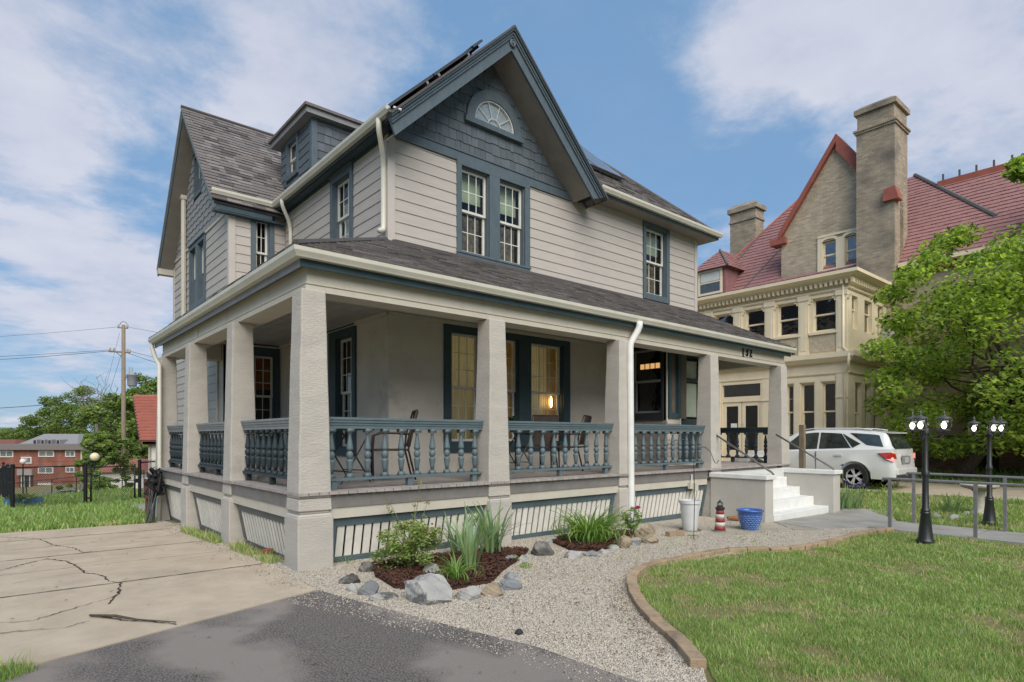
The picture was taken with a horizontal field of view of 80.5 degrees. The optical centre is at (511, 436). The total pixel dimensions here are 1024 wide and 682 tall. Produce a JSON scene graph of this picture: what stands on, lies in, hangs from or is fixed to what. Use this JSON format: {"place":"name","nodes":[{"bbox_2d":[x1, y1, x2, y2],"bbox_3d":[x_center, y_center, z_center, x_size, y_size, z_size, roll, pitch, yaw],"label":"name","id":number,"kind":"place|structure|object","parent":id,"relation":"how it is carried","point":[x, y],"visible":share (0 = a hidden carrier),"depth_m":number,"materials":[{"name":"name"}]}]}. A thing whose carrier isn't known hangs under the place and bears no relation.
{"place":"outdoors","nodes":[
{"label":"outdoors","id":0,"kind":"place"},
{"bbox_2d":[0,523,316,666],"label":"concrete drive","id":1,"kind":"structure","parent":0,"point":[167,574],"depth_m":6.00,"materials":[{"name":"concrete"}]},
{"bbox_2d":[89,614,175,622],"bbox_3d":[-3.069,1.456,4.873,0.835,0.032,0.029,0,0,13],"label":"fallen stick","id":2,"kind":"object","parent":1,"relation":"on","point":[112,615],"visible":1,"depth_m":4.88,"materials":[{"name":"brown wood"}]},
{"bbox_2d":[147,523,310,588],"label":"stray gravel","id":3,"kind":"structure","parent":0,"point":[236,556],"depth_m":7.41,"materials":[{"name":"grey gravel"}]},
{"bbox_2d":[3,590,638,681],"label":"asphalt drive","id":4,"kind":"structure","parent":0,"point":[256,647],"depth_m":4.14,"materials":[{"name":"grey asphalt"}]},
{"bbox_2d":[286,589,632,681],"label":"stray gravel","id":5,"kind":"structure","parent":0,"point":[429,621],"depth_m":4.66,"materials":[{"name":"beige gravel"}]},
{"bbox_2d":[0,442,1023,681],"bbox_3d":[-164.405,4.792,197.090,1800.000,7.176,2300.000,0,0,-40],"label":"ground","id":6,"kind":"structure","parent":0,"point":[709,676],"depth_m":5.47,"materials":[{"name":"green plant"}]},
{"bbox_2d":[0,648,44,681],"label":"grass","id":7,"kind":"structure","parent":6,"relation":"on","point":[7,672],"depth_m":3.81,"materials":[{"name":"plant"}]},
{"bbox_2d":[3,493,42,504],"bbox_3d":[-14.359,1.826,17.777,0.900,0.387,0.791,0,0,-40],"label":"planter box","id":8,"kind":"object","parent":6,"relation":"on","point":[7,500],"visible":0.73,"depth_m":17.70,"materials":[{"name":"blue paint"}]},
{"bbox_2d":[9,422,48,439],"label":"shade tree","id":9,"kind":"object","parent":6,"relation":"on","point":[18,433],"visible":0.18,"depth_m":167.15,"materials":[{"name":"green plant"}]},
{"bbox_2d":[0,444,89,487],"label":"apartment block","id":10,"kind":"structure","parent":6,"relation":"on","point":[51,454],"depth_m":100.00,"materials":[{"name":"brick"}]},
{"bbox_2d":[20,434,83,443],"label":"roof","id":11,"kind":"structure","parent":10,"relation":"attached to","point":[59,439],"depth_m":118.96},
{"bbox_2d":[18,395,86,441],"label":"shade tree","id":12,"kind":"object","parent":6,"relation":"on","point":[35,419],"visible":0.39,"depth_m":141.59,"materials":[{"name":"green plant"}]},
{"bbox_2d":[37,386,114,433],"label":"shade tree","id":13,"kind":"object","parent":6,"relation":"on","point":[64,411],"visible":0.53,"depth_m":136.43,"materials":[{"name":"green plant"}]},
{"bbox_2d":[0,459,154,507],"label":"chain link fence","id":14,"kind":"object","parent":6,"relation":"on","point":[7,481],"visible":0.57,"depth_m":17.20,"materials":[{"name":"black metal"}]},
{"bbox_2d":[87,464,137,503],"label":"fence gate","id":15,"kind":"structure","parent":14,"relation":"attached to","point":[111,480],"depth_m":17.81,"materials":[{"name":"black metal"}]},
{"bbox_2d":[0,487,156,532],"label":"back lawn","id":16,"kind":"structure","parent":6,"relation":"on","point":[61,515],"depth_m":13.63,"materials":[{"name":"green plant"}]},
{"bbox_2d":[60,371,117,431],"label":"dead tree","id":17,"kind":"object","parent":6,"relation":"on","point":[88,398],"visible":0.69,"depth_m":83.95,"materials":[{"name":"plant"}]},
{"bbox_2d":[73,430,116,486],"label":"shade tree","id":18,"kind":"object","parent":6,"relation":"on","point":[101,442],"visible":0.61,"depth_m":59.28,"materials":[{"name":"green plant"}]},
{"bbox_2d":[78,470,119,491],"bbox_3d":[-20.462,3.031,29.972,1.933,2.847,1.803,0,0,-40],"label":"tree","id":19,"kind":"object","parent":6,"relation":"on","point":[109,485],"visible":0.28,"depth_m":29.84,"materials":[{"name":"green plant"}]},
{"bbox_2d":[72,392,147,458],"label":"shade tree","id":20,"kind":"object","parent":6,"relation":"on","point":[88,413],"visible":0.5,"depth_m":72.79,"materials":[{"name":"green plant"}]},
{"bbox_2d":[103,438,143,487],"bbox_3d":[-17.408,1.539,26.932,1.442,3.038,1.226,0,0,6],"label":"tree","id":21,"kind":"object","parent":6,"relation":"on","point":[112,458],"visible":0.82,"depth_m":26.84,"materials":[{"name":"green plant"}]},
{"bbox_2d":[99,459,147,488],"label":"annex","id":22,"kind":"object","parent":6,"relation":"on","point":[116,475],"visible":0.14,"depth_m":40.30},
{"bbox_2d":[109,372,156,441],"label":"shade tree","id":23,"kind":"object","parent":6,"relation":"on","point":[149,387],"visible":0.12,"depth_m":81.07,"materials":[{"name":"green plant"}]},
{"bbox_2d":[133,395,156,473],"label":"house","id":24,"kind":"structure","parent":6,"relation":"on","point":[145,409],"depth_m":37.20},
{"bbox_2d":[143,467,164,522],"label":"folded chairs","id":25,"kind":"object","parent":6,"relation":"on","point":[154,481],"visible":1,"depth_m":12.07,"materials":[{"name":"metal"}]},
{"bbox_2d":[148,25,842,571],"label":"porch house","id":26,"kind":"structure","parent":6,"relation":"on","point":[466,253],"depth_m":11.06,"materials":[{"name":"paint"}]},
{"bbox_2d":[187,240,195,310],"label":"window","id":27,"kind":"structure","parent":26,"relation":"in","point":[192,247],"depth_m":15.50,"materials":[{"name":"teal paint"}]},
{"bbox_2d":[192,153,201,199],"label":"window","id":28,"kind":"structure","parent":26,"relation":"in","point":[197,181],"depth_m":15.14,"materials":[{"name":"teal paint"}]},
{"bbox_2d":[195,231,205,306],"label":"window","id":29,"kind":"structure","parent":26,"relation":"in","point":[200,240],"depth_m":14.90,"materials":[{"name":"teal paint"}]},
{"bbox_2d":[251,216,274,269],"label":"window","id":30,"kind":"structure","parent":26,"relation":"in","point":[262,234],"depth_m":13.51,"materials":[{"name":"teal paint"}]},
{"bbox_2d":[253,344,278,443],"bbox_3d":[-5.901,-0.970,13.996,0.790,2.240,0.825,0,0,-40],"label":"window","id":31,"kind":"structure","parent":26,"relation":"in","point":[266,360],"depth_m":13.92,"materials":[{"name":"glass"}]},
{"bbox_2d":[328,160,353,237],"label":"window","id":32,"kind":"structure","parent":26,"relation":"in","point":[341,182],"depth_m":11.73,"materials":[{"name":"teal paint"}]},
{"bbox_2d":[327,323,356,455],"bbox_3d":[-2.942,-0.860,11.672,0.825,2.420,1.170,0,0,-40],"label":"window","id":33,"kind":"structure","parent":26,"relation":"in","point":[342,344],"depth_m":11.64,"materials":[{"name":"glass"}]},
{"bbox_2d":[334,429,374,484],"bbox_3d":[-2.203,0.248,7.968,0.480,0.715,0.620,0,0,30],"label":"folding table","id":34,"kind":"object","parent":26,"relation":"on","point":[356,455],"visible":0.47,"depth_m":7.94,"materials":[{"name":"brown metal"}]},
{"bbox_2d":[370,409,418,480],"bbox_3d":[-1.696,0.106,8.693,0.652,0.995,0.579,0,0,-15],"label":"patio chair","id":35,"kind":"object","parent":26,"relation":"on","point":[414,413],"visible":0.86,"depth_m":8.49,"materials":[{"name":"brown metal"}]},
{"bbox_2d":[452,331,477,442],"bbox_3d":[-0.953,-0.915,11.253,0.760,2.070,0.286,0,0,-40],"label":"window","id":36,"kind":"structure","parent":26,"relation":"in","point":[463,391],"depth_m":11.39,"materials":[{"name":"beige glass"}]},
{"bbox_2d":[462,166,487,256],"bbox_3d":[-0.941,-4.185,11.569,0.850,1.770,0.751,0,0,-40],"label":"window","id":37,"kind":"structure","parent":26,"relation":"in","point":[474,183],"depth_m":11.53,"materials":[{"name":"teal paint"}]},
{"bbox_2d":[464,90,523,144],"bbox_3d":[-0.334,-6.180,11.528,1.400,0.760,0.100,0,0,-40],"label":"half moon window","id":38,"kind":"structure","parent":26,"relation":"in","point":[487,110],"depth_m":11.52,"materials":[{"name":"grey paint"}]},
{"bbox_2d":[500,180,523,265],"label":"window","id":39,"kind":"structure","parent":26,"relation":"in","point":[511,195],"depth_m":12.10,"materials":[{"name":"teal paint"}]},
{"bbox_2d":[506,338,517,441],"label":"window","id":40,"kind":"structure","parent":26,"relation":"in","point":[511,344],"depth_m":12.01,"materials":[{"name":"teal paint"}]},
{"bbox_2d":[515,415,558,466],"bbox_3d":[0.454,0.106,11.002,0.579,0.995,0.652,0,0,-30],"label":"patio chair","id":41,"kind":"object","parent":26,"relation":"on","point":[536,438],"visible":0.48,"depth_m":10.79,"materials":[{"name":"brown metal"}]},
{"bbox_2d":[531,342,561,441],"bbox_3d":[0.623,-0.915,12.594,1.020,2.070,0.286,0,0,-40],"label":"window","id":42,"kind":"structure","parent":26,"relation":"in","point":[543,356],"depth_m":12.79,"materials":[{"name":"beige glass"}]},
{"bbox_2d":[550,415,591,470],"bbox_3d":[1.083,0.106,11.022,0.652,0.995,0.579,0,0,20],"label":"patio chair","id":43,"kind":"object","parent":26,"relation":"on","point":[587,418],"visible":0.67,"depth_m":10.85,"materials":[{"name":"brown metal"}]},
{"bbox_2d":[642,220,669,303],"bbox_3d":[3.318,-4.295,15.145,1.080,1.910,0.825,0,0,-40],"label":"window","id":44,"kind":"structure","parent":26,"relation":"in","point":[656,239],"depth_m":15.14,"materials":[{"name":"teal paint"}]},
{"bbox_2d":[634,347,685,420],"bbox_3d":[3.175,-1.230,13.356,0.825,1.740,1.015,0,0,-40],"label":"window","id":45,"kind":"structure","parent":26,"relation":"in","point":[648,383],"depth_m":13.17,"materials":[{"name":"glass"}]},
{"bbox_2d":[668,352,680,417],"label":"window","id":46,"kind":"structure","parent":26,"relation":"in","point":[677,414],"depth_m":12.94,"materials":[{"name":"teal paint"}]},
{"bbox_2d":[681,355,698,461],"bbox_3d":[4.037,-0.715,13.613,1.280,2.570,0.230,0,0,-40],"label":"front door","id":47,"kind":"structure","parent":26,"relation":"in","point":[691,361],"depth_m":13.56,"materials":[{"name":"glass"}]},
{"bbox_2d":[626,527,893,669],"bbox_3d":[3.211,1.583,7.731,1.808,0.279,8.474,0,0,39],"label":"garden edging","id":48,"kind":"object","parent":6,"relation":"on","point":[689,652],"visible":0.52,"depth_m":6.01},
{"bbox_2d":[799,425,805,467],"bbox_3d":[7.168,0.650,14.932,0.120,1.900,0.120,0,0,-40],"label":"timber post","id":49,"kind":"object","parent":6,"relation":"on","point":[802,445],"visible":0.56,"depth_m":14.89,"materials":[{"name":"brown wood"}]},
{"bbox_2d":[839,464,873,509],"bbox_3d":[7.361,1.100,13.429,1.141,1.006,1.202,0,0,32],"label":"iris plant","id":50,"kind":"object","parent":6,"relation":"on","point":[846,500],"visible":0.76,"depth_m":13.38,"materials":[{"name":"green plant"}]},
{"bbox_2d":[697,96,1023,478],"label":"stone mansion","id":51,"kind":"structure","parent":6,"relation":"on","point":[807,273],"depth_m":22.09,"materials":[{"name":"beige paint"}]},
{"bbox_2d":[698,267,721,296],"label":"dormer window","id":52,"kind":"structure","parent":51,"relation":"in","point":[710,281],"depth_m":27.19,"materials":[{"name":"beige paint"}]},
{"bbox_2d":[723,402,741,460],"bbox_3d":[8.502,-0.130,23.309,0.050,2.420,0.750,0,0,-40],"label":"door","id":53,"kind":"structure","parent":51,"relation":"in","point":[732,411],"depth_m":23.32,"materials":[{"name":"beige paint"}]},
{"bbox_2d":[742,401,759,454],"bbox_3d":[9.008,-0.130,22.715,0.050,2.420,0.750,0,0,-40],"label":"door","id":54,"kind":"structure","parent":51,"relation":"in","point":[750,409],"depth_m":22.73,"materials":[{"name":"beige paint"}]},
{"bbox_2d":[745,308,764,335],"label":"window","id":55,"kind":"structure","parent":51,"relation":"in","point":[748,325],"depth_m":22.86,"materials":[{"name":"beige paint"}]},
{"bbox_2d":[778,302,797,336],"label":"window","id":56,"kind":"structure","parent":51,"relation":"in","point":[787,313],"depth_m":22.23,"materials":[{"name":"beige paint"}]},
{"bbox_2d":[787,384,793,436],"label":"window","id":57,"kind":"structure","parent":51,"relation":"in","point":[790,387],"depth_m":21.75,"materials":[{"name":"beige paint"}]},
{"bbox_2d":[801,383,814,430],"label":"window","id":58,"kind":"structure","parent":51,"relation":"in","point":[807,389],"depth_m":21.71,"materials":[{"name":"beige paint"}]},
{"bbox_2d":[812,295,835,332],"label":"window","id":59,"kind":"structure","parent":51,"relation":"in","point":[819,305],"depth_m":21.34,"materials":[{"name":"beige paint"}]},
{"bbox_2d":[822,381,835,427],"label":"window","id":60,"kind":"structure","parent":51,"relation":"in","point":[826,386],"depth_m":20.78,"materials":[{"name":"black glass"}]},
{"bbox_2d":[822,239,835,269],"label":"window","id":61,"kind":"structure","parent":51,"relation":"in","point":[825,246],"depth_m":24.13,"materials":[{"name":"beige paint"}]},
{"bbox_2d":[827,295,857,330],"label":"window","id":62,"kind":"structure","parent":51,"relation":"in","point":[830,302],"depth_m":20.65,"materials":[{"name":"beige paint"}]},
{"bbox_2d":[831,381,861,429],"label":"window","id":63,"kind":"structure","parent":51,"relation":"in","point":[858,415],"depth_m":20.88,"materials":[{"name":"beige paint"}]},
{"bbox_2d":[845,234,855,263],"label":"window","id":64,"kind":"structure","parent":51,"relation":"in","point":[852,240],"depth_m":23.51,"materials":[{"name":"beige paint"}]},
{"bbox_2d":[864,299,871,334],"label":"window","id":65,"kind":"structure","parent":51,"relation":"in","point":[867,317],"depth_m":21.49,"materials":[{"name":"beige paint"}]},
{"bbox_2d":[865,383,870,427],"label":"window","id":66,"kind":"structure","parent":51,"relation":"in","point":[868,389],"depth_m":21.42,"materials":[{"name":"beige paint"}]},
{"bbox_2d":[968,450,998,471],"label":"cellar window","id":67,"kind":"structure","parent":51,"relation":"in","point":[995,462],"depth_m":19.85,"materials":[{"name":"black glass"}]},
{"bbox_2d":[904,410,951,544],"bbox_3d":[6.148,0.600,9.021,0.558,2.003,0.610,0,0,-40],"label":"lamp post","id":68,"kind":"object","parent":6,"relation":"on","point":[925,533],"visible":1,"depth_m":9.02,"materials":[{"name":"black metal"}]},
{"bbox_2d":[857,222,1023,479],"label":"maple tree","id":69,"kind":"object","parent":6,"relation":"on","point":[979,301],"visible":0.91,"depth_m":17.59,"materials":[{"name":"green plant"}]},
{"bbox_2d":[899,466,1023,487],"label":"verge","id":70,"kind":"structure","parent":6,"relation":"on","point":[984,479],"depth_m":18.70,"materials":[{"name":"green plant"}]},
{"bbox_2d":[959,483,999,514],"bbox_3d":[9.385,1.258,12.149,0.660,0.620,0.660,0,0,-40],"label":"bird bath","id":71,"kind":"object","parent":6,"relation":"on","point":[981,495],"visible":0.56,"depth_m":12.06,"materials":[{"name":"white stone"}]},
{"bbox_2d":[967,415,1007,525],"bbox_3d":[8.763,0.620,11.185,0.612,2.018,0.569,0,0,-40],"label":"lamp post","id":72,"kind":"object","parent":6,"relation":"on","point":[989,515],"visible":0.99,"depth_m":11.12,"materials":[{"name":"black metal"}]},
{"bbox_2d":[1001,153,1023,184],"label":"maple tree","id":73,"kind":"object","parent":6,"relation":"on","point":[1016,171],"visible":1,"depth_m":16.45,"materials":[{"name":"green plant"}]},
{"bbox_2d":[0,0,1023,431],"label":"sky","id":74,"kind":"structure","parent":0,"point":[713,107],"materials":[{"name":"blue"}]},
{"bbox_2d":[156,516,874,681],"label":"gravel path","id":75,"kind":"structure","parent":0,"point":[707,547],"depth_m":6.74,"materials":[{"name":"beige gravel"}]},
{"bbox_2d":[180,524,282,563],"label":"porch side weeds","id":76,"kind":"object","parent":75,"relation":"on","point":[244,548],"visible":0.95,"depth_m":8.27,"materials":[{"name":"green plant"}]},
{"bbox_2d":[338,573,360,583],"bbox_3d":[-1.665,1.483,6.215,0.228,0.159,0.168,0,1,8],"label":"rock","id":77,"kind":"object","parent":75,"relation":"on","point":[351,578],"visible":0.76,"depth_m":6.16,"materials":[{"name":"grey stone"}]},
{"bbox_2d":[357,580,378,595],"bbox_3d":[-1.374,1.474,5.761,0.202,0.212,0.184,0,0,16],"label":"rock","id":78,"kind":"object","parent":75,"relation":"on","point":[369,587],"visible":0.7,"depth_m":5.72,"materials":[{"name":"grey stone"}]},
{"bbox_2d":[369,592,398,600],"bbox_3d":[-1.184,1.497,5.598,0.280,0.164,0.159,0,0,-23],"label":"rock","id":79,"kind":"object","parent":75,"relation":"on","point":[381,596],"visible":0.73,"depth_m":5.52,"materials":[{"name":"grey stone"}]},
{"bbox_2d":[404,573,452,605],"bbox_3d":[-0.753,1.516,5.559,0.357,0.481,0.402,0,0,-45],"label":"rock","id":80,"kind":"object","parent":75,"relation":"on","point":[429,589],"visible":0.66,"depth_m":5.47,"materials":[{"name":"grey stone"}]},
{"bbox_2d":[371,545,528,589],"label":"mulch","id":81,"kind":"object","parent":75,"relation":"on","point":[516,550],"visible":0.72,"depth_m":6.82,"materials":[{"name":"brown wood"}]},
{"bbox_2d":[370,481,443,570],"bbox_3d":[-1.190,1.016,6.966,0.839,0.970,1.097,0,0,-4],"label":"rose bush","id":82,"kind":"object","parent":81,"relation":"on","point":[419,536],"visible":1,"depth_m":6.74,"materials":[{"name":"green plant"}]},
{"bbox_2d":[423,546,489,582],"bbox_3d":[-0.579,1.326,6.240,0.545,0.338,0.672,0,0,-40],"label":"daylily plant","id":83,"kind":"object","parent":81,"relation":"on","point":[455,571],"visible":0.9,"depth_m":6.23,"materials":[{"name":"green plant"}]},
{"bbox_2d":[436,510,479,553],"bbox_3d":[-0.689,1.244,7.818,0.714,0.566,0.547,0,0,-7],"label":"iris plant","id":84,"kind":"object","parent":81,"relation":"on","point":[453,547],"visible":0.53,"depth_m":7.73,"materials":[{"name":"green plant"}]},
{"bbox_2d":[437,503,518,569],"bbox_3d":[-0.496,1.129,6.949,0.865,0.745,0.823,0,0,-40],"label":"iris plant","id":85,"kind":"object","parent":81,"relation":"on","point":[470,544],"visible":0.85,"depth_m":6.86,"materials":[{"name":"green plant"}]},
{"bbox_2d":[467,498,529,553],"bbox_3d":[-0.259,1.158,7.842,0.873,0.708,1.052,0,0,-40],"label":"iris plant","id":86,"kind":"object","parent":81,"relation":"on","point":[493,542],"visible":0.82,"depth_m":7.80,"materials":[{"name":"green plant"}]},
{"bbox_2d":[454,586,482,600],"bbox_3d":[-0.400,1.482,5.623,0.264,0.203,0.176,0,1,-16],"label":"rock","id":87,"kind":"object","parent":75,"relation":"on","point":[469,593],"visible":0.66,"depth_m":5.57,"materials":[{"name":"grey stone"}]},
{"bbox_2d":[481,581,503,596],"bbox_3d":[-0.199,1.475,5.814,0.272,0.209,0.193,0,0,16],"label":"rock","id":88,"kind":"object","parent":75,"relation":"on","point":[492,588],"visible":0.62,"depth_m":5.74,"materials":[{"name":"beige stone"}]},
{"bbox_2d":[500,579,521,589],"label":"rock","id":89,"kind":"object","parent":75,"relation":"on","point":[510,584],"visible":0.87,"depth_m":6.00,"materials":[{"name":"grey stone"}]},
{"bbox_2d":[531,541,553,555],"bbox_3d":[0.409,1.500,7.903,0.362,0.291,0.304,0,0,-28],"label":"rock","id":90,"kind":"object","parent":75,"relation":"on","point":[542,548],"visible":0.67,"depth_m":7.80,"materials":[{"name":"grey stone"}]},
{"bbox_2d":[552,529,632,551],"bbox_3d":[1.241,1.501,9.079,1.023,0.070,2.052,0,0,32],"label":"mulch","id":91,"kind":"object","parent":75,"relation":"on","point":[586,545],"visible":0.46,"depth_m":8.53,"materials":[{"name":"brown wood"}]},
{"bbox_2d":[549,504,630,547],"bbox_3d":[1.142,1.242,8.736,1.342,0.582,1.328,0,0,17],"label":"daylily plant","id":92,"kind":"object","parent":91,"relation":"on","point":[590,530],"visible":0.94,"depth_m":8.63,"materials":[{"name":"green plant"}]},
{"bbox_2d":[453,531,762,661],"bbox_3d":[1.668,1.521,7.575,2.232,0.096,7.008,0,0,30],"label":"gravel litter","id":93,"kind":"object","parent":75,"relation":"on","point":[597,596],"visible":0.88,"depth_m":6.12,"materials":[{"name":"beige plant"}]},
{"bbox_2d":[619,505,643,535],"bbox_3d":[1.844,1.300,9.448,0.447,0.535,0.635,0,0,21],"label":"peony plant","id":94,"kind":"object","parent":75,"relation":"on","point":[627,519],"visible":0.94,"depth_m":9.51,"materials":[{"name":"green plant"}]},
{"bbox_2d":[609,583,672,655],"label":"edging litter","id":95,"kind":"object","parent":75,"relation":"on","point":[634,618],"visible":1,"depth_m":5.01,"materials":[{"name":"beige gravel"}]},
{"bbox_2d":[634,523,655,537],"bbox_3d":[2.072,1.550,9.419,0.316,0.440,0.256,0,0,26],"label":"rock","id":96,"kind":"object","parent":75,"relation":"on","point":[645,530],"visible":0.57,"depth_m":9.33,"materials":[{"name":"beige stone"}]},
{"bbox_2d":[499,524,796,584],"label":"gravel weeds","id":97,"kind":"object","parent":75,"relation":"on","point":[671,548],"visible":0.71,"depth_m":8.62,"materials":[{"name":"green plant"}]},
{"bbox_2d":[679,499,700,531],"bbox_3d":[3.008,1.325,10.225,0.380,0.520,0.380,0,0,-40],"label":"planter","id":98,"kind":"object","parent":75,"relation":"on","point":[689,523],"visible":0.95,"depth_m":10.11,"materials":[{"name":"white plastic"}]},
{"bbox_2d":[637,530,1023,681],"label":"front lawn","id":99,"kind":"structure","parent":0,"point":[949,650],"depth_m":5.32,"materials":[{"name":"green plant"}]},
{"bbox_2d":[705,508,1023,544],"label":"front walk","id":100,"kind":"structure","parent":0,"point":[855,518],"depth_m":10.77,"materials":[{"name":"grey concrete"}]},
{"bbox_2d":[714,500,725,531],"bbox_3d":[3.452,1.310,10.036,0.200,0.545,0.200,0,0,-40],"label":"lighthouse ornament","id":101,"kind":"object","parent":100,"relation":"on","point":[720,522],"visible":0.98,"depth_m":9.98,"materials":[{"name":"metal"}]},
{"bbox_2d":[736,508,764,530],"bbox_3d":[4.052,1.410,10.293,0.456,0.360,0.456,0,0,-40],"label":"flower pot","id":102,"kind":"object","parent":100,"relation":"on","point":[750,519],"visible":1,"depth_m":10.16,"materials":[{"name":"blue ceramic"}]},
{"bbox_2d":[882,477,1023,537],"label":"walk handrail","id":103,"kind":"object","parent":100,"relation":"on","point":[975,508],"visible":0.83,"depth_m":9.62,"materials":[{"name":"grey metal"}]},
{"bbox_2d":[906,472,1023,531],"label":"walk handrail","id":104,"kind":"object","parent":100,"relation":"on","point":[914,474],"visible":0.83,"depth_m":10.74,"materials":[{"name":"grey metal"}]},
{"bbox_2d":[840,487,1023,532],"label":"side lawn","id":105,"kind":"structure","parent":0,"point":[878,503],"depth_m":12.78,"materials":[{"name":"green plant"}]},
{"bbox_2d":[840,479,1023,500],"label":"neighbour drive","id":106,"kind":"structure","parent":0,"point":[938,489],"depth_m":15.78,"materials":[{"name":"concrete"}]},
{"bbox_2d":[735,423,916,488],"bbox_3d":[8.945,0.521,17.690,2.090,1.810,4.603,0,0,-40],"label":"parked car","id":107,"kind":"object","parent":106,"relation":"on","point":[868,457],"visible":0.53,"depth_m":16.23,"materials":[{"name":"paint"}]},
{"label":"parking lot","id":108,"kind":"structure","parent":0,"visible":0},
{"bbox_2d":[108,321,137,454],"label":"utility pole","id":109,"kind":"object","parent":108,"relation":"on","point":[131,377],"visible":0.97,"depth_m":46.89,"materials":[{"name":"brown wood"}]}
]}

